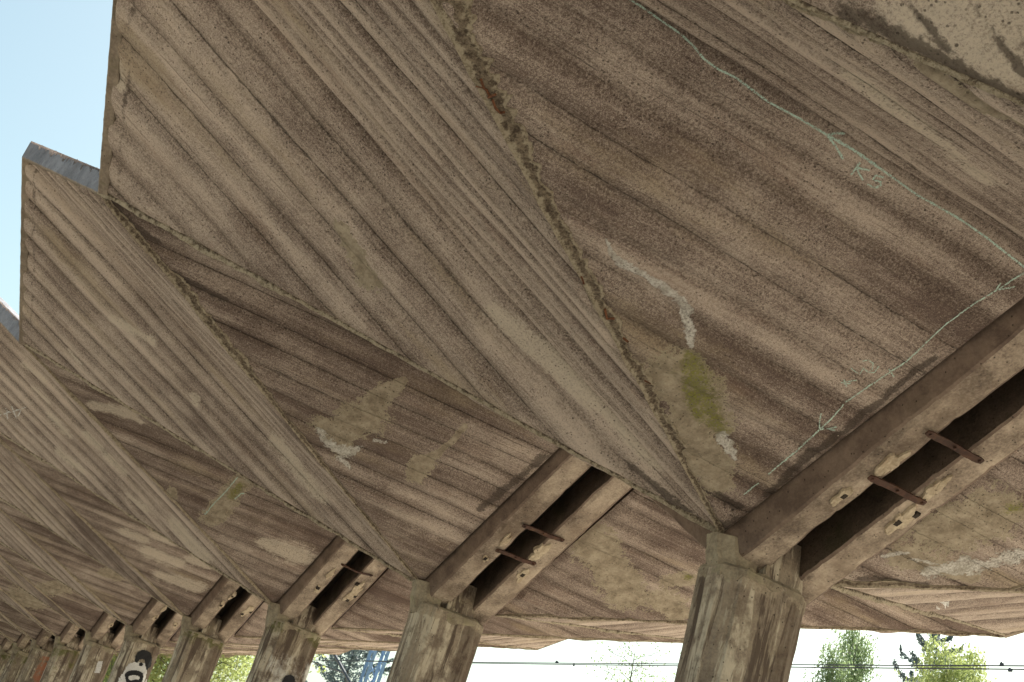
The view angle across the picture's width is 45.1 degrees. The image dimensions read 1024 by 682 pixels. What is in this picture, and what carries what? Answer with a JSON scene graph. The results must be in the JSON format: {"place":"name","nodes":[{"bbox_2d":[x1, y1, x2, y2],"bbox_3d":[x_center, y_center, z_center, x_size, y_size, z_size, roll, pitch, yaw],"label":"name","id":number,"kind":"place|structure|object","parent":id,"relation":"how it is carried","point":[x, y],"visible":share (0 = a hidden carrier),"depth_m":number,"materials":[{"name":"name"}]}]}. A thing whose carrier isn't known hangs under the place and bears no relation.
{"place":"outdoors","nodes":[
{"label":"outdoors","id":0,"kind":"place"},
{"bbox_2d":[0,0,1023,681],"label":"sky","id":1,"kind":"structure","parent":0,"point":[54,54],"materials":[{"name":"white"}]},
{"label":"ground","id":2,"kind":"structure","parent":0,"visible":0},
{"bbox_2d":[103,656,230,681],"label":"broadleaf tree","id":3,"kind":"object","parent":2,"relation":"on","point":[110,667],"visible":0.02,"depth_m":39.86,"materials":[{"name":"green plant"}]},
{"bbox_2d":[105,653,328,681],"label":"broadleaf tree","id":4,"kind":"object","parent":2,"relation":"on","point":[224,663],"visible":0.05,"depth_m":35.09,"materials":[{"name":"green plant"}]},
{"bbox_2d":[305,650,393,681],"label":"spruce tree","id":5,"kind":"object","parent":2,"relation":"on","point":[353,654],"visible":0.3,"depth_m":53.68,"materials":[{"name":"green plant"}]},
{"bbox_2d":[312,650,389,681],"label":"lattice mast","id":6,"kind":"object","parent":2,"relation":"on","point":[369,670],"visible":0.35,"depth_m":44.77,"materials":[{"name":"grey metal"}]},
{"bbox_2d":[250,658,1023,666],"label":"overhead wire","id":7,"kind":"object","parent":6,"relation":"attached to","point":[1001,664],"visible":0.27,"depth_m":22.29,"materials":[{"name":"metal"}]},
{"bbox_2d":[318,660,1023,671],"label":"overhead wire","id":8,"kind":"object","parent":6,"relation":"attached to","point":[1010,669],"visible":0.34,"depth_m":22.20,"materials":[{"name":"metal"}]},
{"bbox_2d":[586,641,680,681],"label":"young tree","id":9,"kind":"object","parent":2,"relation":"on","point":[630,676],"visible":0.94,"depth_m":33.26,"materials":[{"name":"brown plant"}]},
{"bbox_2d":[799,634,859,681],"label":"birch tree","id":10,"kind":"object","parent":2,"relation":"on","point":[829,675],"visible":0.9,"depth_m":47.98,"materials":[{"name":"green plant"}]},
{"bbox_2d":[828,629,881,681],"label":"birch tree","id":11,"kind":"object","parent":2,"relation":"on","point":[855,641],"visible":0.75,"depth_m":49.76,"materials":[{"name":"green plant"}]},
{"bbox_2d":[892,633,963,681],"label":"spruce tree","id":12,"kind":"object","parent":2,"relation":"on","point":[919,638],"visible":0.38,"depth_m":58.58,"materials":[{"name":"green plant"}]},
{"bbox_2d":[894,634,978,681],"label":"birch tree","id":13,"kind":"object","parent":2,"relation":"on","point":[947,675],"visible":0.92,"depth_m":46.95,"materials":[{"name":"green plant"}]},
{"bbox_2d":[951,641,998,681],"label":"birch tree","id":14,"kind":"object","parent":2,"relation":"on","point":[971,656],"visible":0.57,"depth_m":48.48,"materials":[{"name":"green plant"}]},
{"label":"platform","id":15,"kind":"structure","parent":2,"relation":"on","visible":0},
{"bbox_2d":[0,645,12,677],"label":"canopy column","id":16,"kind":"structure","parent":15,"relation":"on","point":[5,657],"depth_m":41.89,"materials":[{"name":"concrete"}]},
{"bbox_2d":[0,634,12,651],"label":"roof bay","id":17,"kind":"object","parent":16,"relation":"on","point":[5,643],"visible":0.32,"depth_m":41.84,"materials":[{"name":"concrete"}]},
{"bbox_2d":[0,642,30,681],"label":"canopy column","id":18,"kind":"structure","parent":15,"relation":"on","point":[14,666],"depth_m":37.95,"materials":[{"name":"concrete"}]},
{"bbox_2d":[0,618,31,650],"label":"roof bay","id":19,"kind":"object","parent":18,"relation":"on","point":[13,634],"visible":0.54,"depth_m":37.87,"materials":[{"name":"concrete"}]},
{"bbox_2d":[17,639,53,681],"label":"canopy column","id":20,"kind":"structure","parent":15,"relation":"on","point":[35,664],"depth_m":34.10,"materials":[{"name":"concrete"}]},
{"bbox_2d":[0,599,54,647],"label":"roof bay","id":21,"kind":"object","parent":20,"relation":"on","point":[20,622],"visible":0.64,"depth_m":33.91,"materials":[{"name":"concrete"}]},
{"bbox_2d":[52,634,172,657],"bbox_3d":[-10.519,8.714,35.782,4.962,2.367,4.509,27,-24,-20],"label":"roof bay","id":22,"kind":"object","parent":20,"relation":"on","point":[116,651],"visible":0.03,"depth_m":34.56,"materials":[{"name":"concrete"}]},
{"bbox_2d":[39,636,80,681],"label":"canopy column","id":23,"kind":"structure","parent":15,"relation":"on","point":[61,663],"depth_m":30.27,"materials":[{"name":"concrete"}]},
{"bbox_2d":[0,575,83,645],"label":"roof bay","id":24,"kind":"object","parent":23,"relation":"on","point":[39,613],"visible":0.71,"depth_m":29.97,"materials":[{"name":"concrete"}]},
{"bbox_2d":[77,629,255,657],"bbox_3d":[-8.441,7.694,31.923,4.960,2.374,4.511,27,-24,-20],"label":"roof bay","id":25,"kind":"object","parent":23,"relation":"on","point":[162,651],"visible":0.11,"depth_m":30.69,"materials":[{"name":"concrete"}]},
{"bbox_2d":[68,631,115,681],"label":"canopy column","id":26,"kind":"structure","parent":15,"relation":"on","point":[93,661],"depth_m":26.43,"materials":[{"name":"concrete"}]},
{"bbox_2d":[0,543,120,642],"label":"roof bay","id":27,"kind":"object","parent":26,"relation":"on","point":[61,599],"visible":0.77,"depth_m":26.04,"materials":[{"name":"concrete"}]},
{"bbox_2d":[109,622,334,654],"bbox_3d":[-6.361,6.668,28.068,4.961,2.368,4.509,27,-24,-20],"label":"roof bay","id":28,"kind":"object","parent":26,"relation":"on","point":[118,638],"visible":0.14,"depth_m":26.81,"materials":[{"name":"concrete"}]},
{"bbox_2d":[107,624,160,681],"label":"canopy column","id":29,"kind":"structure","parent":15,"relation":"on","point":[136,658],"depth_m":22.57,"materials":[{"name":"concrete"}]},
{"bbox_2d":[0,499,170,637],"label":"roof bay","id":30,"kind":"object","parent":29,"relation":"on","point":[79,572],"visible":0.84,"depth_m":22.18,"materials":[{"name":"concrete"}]},
{"bbox_2d":[152,609,396,654],"bbox_3d":[-4.281,5.646,24.209,4.961,2.370,4.510,27,-24,-20],"label":"roof bay","id":31,"kind":"object","parent":29,"relation":"on","point":[169,626],"visible":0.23,"depth_m":22.94,"materials":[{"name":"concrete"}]},
{"bbox_2d":[161,615,224,681],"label":"canopy column","id":32,"kind":"structure","parent":15,"relation":"on","point":[195,656],"depth_m":18.72,"materials":[{"name":"concrete"}]},
{"bbox_2d":[0,434,244,631],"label":"roof bay","id":33,"kind":"object","parent":32,"relation":"on","point":[163,570],"visible":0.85,"depth_m":18.34,"materials":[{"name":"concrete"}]},
{"bbox_2d":[215,590,529,649],"bbox_3d":[-2.202,4.623,20.352,4.960,2.375,4.510,27,-24,-20],"label":"roof bay","id":34,"kind":"object","parent":32,"relation":"on","point":[244,615],"visible":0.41,"depth_m":19.00,"materials":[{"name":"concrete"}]},
{"bbox_2d":[246,602,320,681],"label":"canopy column","id":35,"kind":"structure","parent":15,"relation":"on","point":[286,651],"depth_m":14.87,"materials":[{"name":"concrete"}]},
{"bbox_2d":[0,297,363,621],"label":"roof bay","id":36,"kind":"object","parent":35,"relation":"on","point":[213,514],"visible":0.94,"depth_m":14.53,"materials":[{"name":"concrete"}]},
{"bbox_2d":[341,563,372,576],"bbox_3d":[-1.802,2.667,14.330,0.406,0.048,0.040,26,-24,-18],"label":"rusty strap","id":37,"kind":"object","parent":36,"relation":"attached to","point":[357,571],"visible":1,"depth_m":14.31,"materials":[{"name":"metal"}]},
{"bbox_2d":[309,553,682,649],"bbox_3d":[-0.123,3.600,16.495,4.959,2.371,4.509,27,-24,-20],"label":"roof bay","id":38,"kind":"object","parent":35,"relation":"on","point":[378,602],"visible":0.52,"depth_m":15.10,"materials":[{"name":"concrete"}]},
{"bbox_2d":[386,579,482,681],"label":"canopy column","id":39,"kind":"structure","parent":15,"relation":"on","point":[438,643],"depth_m":11.02,"materials":[{"name":"concrete"}]},
{"bbox_2d":[19,141,594,606],"bbox_3d":[-2.270,0.432,10.927,5.177,2.370,4.509,27,-24,-20],"label":"roof bay","id":40,"kind":"object","parent":39,"relation":"on","point":[405,469],"visible":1,"depth_m":10.37,"materials":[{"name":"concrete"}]},
{"bbox_2d":[495,549,535,565],"bbox_3d":[0.033,1.875,10.695,0.393,0.046,0.046,25,-24,-16],"label":"rusty strap","id":41,"kind":"object","parent":40,"relation":"attached to","point":[516,557],"visible":1,"depth_m":10.69,"materials":[{"name":"metal"}]},
{"bbox_2d":[522,524,564,541],"bbox_3d":[0.266,1.633,10.476,0.404,0.046,0.046,25,-24,-17],"label":"rusty strap","id":42,"kind":"object","parent":40,"relation":"attached to","point":[543,533],"visible":1,"depth_m":10.47,"materials":[{"name":"metal"}]},
{"bbox_2d":[469,468,1004,639],"bbox_3d":[1.950,2.574,12.634,4.977,2.382,4.509,27,-24,-20],"label":"roof bay","id":43,"kind":"object","parent":39,"relation":"on","point":[623,558],"visible":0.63,"depth_m":11.05,"materials":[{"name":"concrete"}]},
{"bbox_2d":[674,532,805,681],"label":"canopy column","id":44,"kind":"structure","parent":15,"relation":"on","point":[744,621],"depth_m":7.14,"materials":[{"name":"concrete"}]},
{"bbox_2d":[97,0,1023,571],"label":"roof bay","id":45,"kind":"object","parent":44,"relation":"on","point":[697,288],"visible":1,"depth_m":6.39,"materials":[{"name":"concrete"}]},
{"bbox_2d":[797,368,1023,637],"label":"roof bay","id":46,"kind":"object","parent":44,"relation":"on","point":[952,549],"visible":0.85,"depth_m":7.22,"materials":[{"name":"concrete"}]},
{"bbox_2d":[867,475,926,504],"bbox_3d":[2.128,0.826,6.813,0.410,0.038,0.047,26,-24,-18],"label":"rusty strap","id":47,"kind":"object","parent":46,"relation":"attached to","point":[902,492],"visible":1,"depth_m":6.81,"materials":[{"name":"metal"}]},
{"bbox_2d":[925,430,984,463],"bbox_3d":[2.362,0.566,6.580,0.412,0.037,0.048,27,-24,-20],"label":"rusty strap","id":48,"kind":"object","parent":46,"relation":"attached to","point":[955,447],"visible":1,"depth_m":6.57,"materials":[{"name":"metal"}]},
{"bbox_3d":[3.062,1.887,2.916,0.759,3.915,0.426,27,-24,-20],"label":"canopy column","id":49,"kind":"object","parent":15,"relation":"on","visible":0},
{"bbox_2d":[638,0,1023,244],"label":"roof bay","id":50,"kind":"object","parent":49,"relation":"on","point":[930,92],"visible":1,"depth_m":4.45,"materials":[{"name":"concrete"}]}
]}

